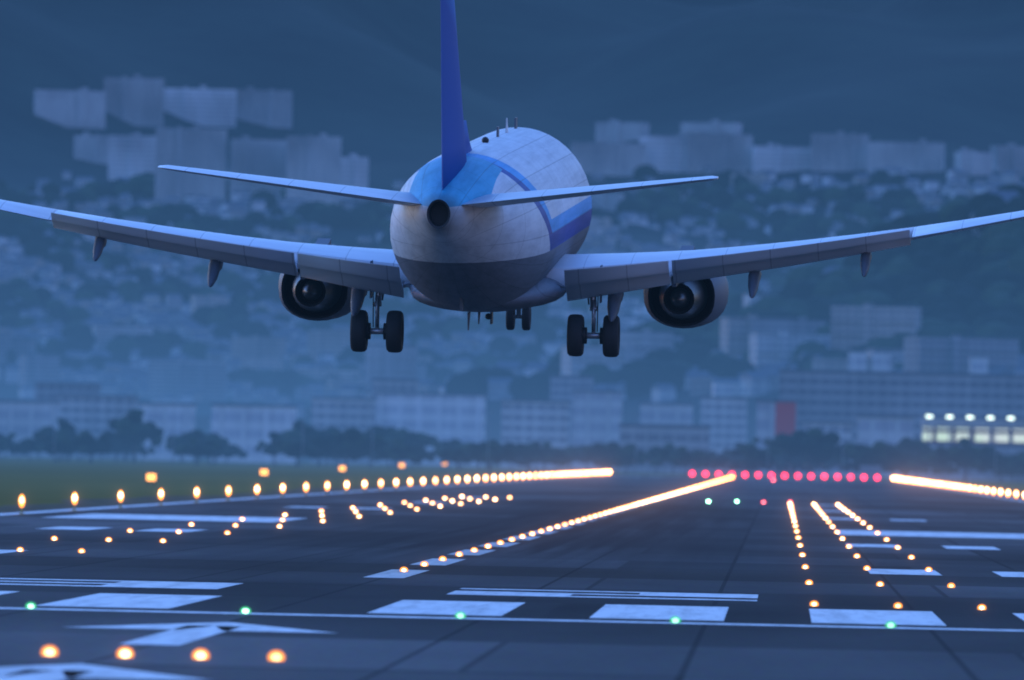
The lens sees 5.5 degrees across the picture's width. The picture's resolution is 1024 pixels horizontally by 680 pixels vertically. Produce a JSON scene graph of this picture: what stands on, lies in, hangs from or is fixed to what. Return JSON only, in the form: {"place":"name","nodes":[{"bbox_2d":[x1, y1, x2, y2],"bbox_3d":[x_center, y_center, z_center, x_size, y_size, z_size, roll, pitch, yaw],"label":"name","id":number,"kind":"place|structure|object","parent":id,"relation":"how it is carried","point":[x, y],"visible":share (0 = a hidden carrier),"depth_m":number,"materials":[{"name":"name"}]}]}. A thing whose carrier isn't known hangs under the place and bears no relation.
{"place":"outdoors","nodes":[
{"label":"outdoors","id":0,"kind":"place"},
{"bbox_2d":[0,475,1023,679],"bbox_3d":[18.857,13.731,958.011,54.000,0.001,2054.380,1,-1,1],"label":"runway","id":1,"kind":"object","parent":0,"point":[722,541],"visible":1,"depth_m":236.97,"materials":[{"name":"grey asphalt"}]},
{"bbox_2d":[0,475,1023,679],"bbox_3d":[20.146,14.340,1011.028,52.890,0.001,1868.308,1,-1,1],"label":"runway markings","id":2,"kind":"object","parent":1,"relation":"on","point":[180,633],"visible":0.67,"depth_m":193.15,"materials":[{"name":"white paint"}]},
{"bbox_2d":[17,470,1023,660],"bbox_3d":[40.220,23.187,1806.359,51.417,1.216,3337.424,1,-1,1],"label":"runway lights","id":3,"kind":"object","parent":1,"relation":"on","point":[197,655],"visible":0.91,"depth_m":496.95,"materials":[{"name":"yellow glass"}]},
{"bbox_2d":[0,0,1023,466],"bbox_3d":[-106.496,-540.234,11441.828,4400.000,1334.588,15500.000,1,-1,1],"label":"mountain","id":4,"kind":"structure","parent":0,"point":[360,78],"depth_m":11292.88,"materials":[{"name":"green plant"}]},
{"bbox_2d":[0,164,1023,400],"bbox_3d":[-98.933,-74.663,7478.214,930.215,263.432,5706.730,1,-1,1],"label":"hillside trees","id":5,"kind":"object","parent":4,"relation":"on","point":[966,284],"visible":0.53,"depth_m":8298.13,"materials":[{"name":"green plant"}]},
{"bbox_2d":[0,0,1023,356],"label":"airplane","id":6,"kind":"object","parent":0,"point":[496,220],"visible":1,"depth_m":255.27,"materials":[{"name":"paint"}]},
{"bbox_2d":[0,457,1023,505],"bbox_3d":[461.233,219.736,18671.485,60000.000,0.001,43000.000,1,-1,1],"label":"ground","id":7,"kind":"structure","parent":0,"point":[41,480],"depth_m":1302.91,"materials":[{"name":"green plant"}]},
{"bbox_2d":[146,462,446,485],"bbox_3d":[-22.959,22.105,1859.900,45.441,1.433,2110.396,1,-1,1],"label":"lights","id":8,"kind":"object","parent":7,"relation":"on","point":[151,477],"visible":0.98,"depth_m":1097.69,"materials":[{"name":"yellow"}]},
{"bbox_2d":[0,75,1023,477],"bbox_3d":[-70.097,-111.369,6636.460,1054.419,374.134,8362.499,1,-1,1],"label":"buildings","id":9,"kind":"structure","parent":7,"relation":"on","point":[868,397],"depth_m":7895.48,"materials":[{"name":"concrete"}]},
{"bbox_2d":[0,409,1023,482],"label":"tree belt","id":10,"kind":"object","parent":7,"relation":"on","point":[814,448],"visible":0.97,"depth_m":2152.87,"materials":[{"name":"green plant"}]},
{"bbox_2d":[51,397,1000,482],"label":"airfield clutter","id":11,"kind":"object","parent":7,"relation":"on","point":[868,472],"visible":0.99,"depth_m":2043.77,"materials":[{"name":"grey metal"}]},
{"bbox_2d":[920,415,1023,481],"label":"apron building","id":12,"kind":"structure","parent":7,"relation":"on","point":[1007,436],"depth_m":2348.02,"materials":[{"name":"grey concrete"}]},
{"bbox_2d":[0,474,1023,511],"bbox_3d":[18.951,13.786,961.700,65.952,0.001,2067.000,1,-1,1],"label":"shoulders","id":13,"kind":"object","parent":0,"point":[92,503],"visible":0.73,"depth_m":661.09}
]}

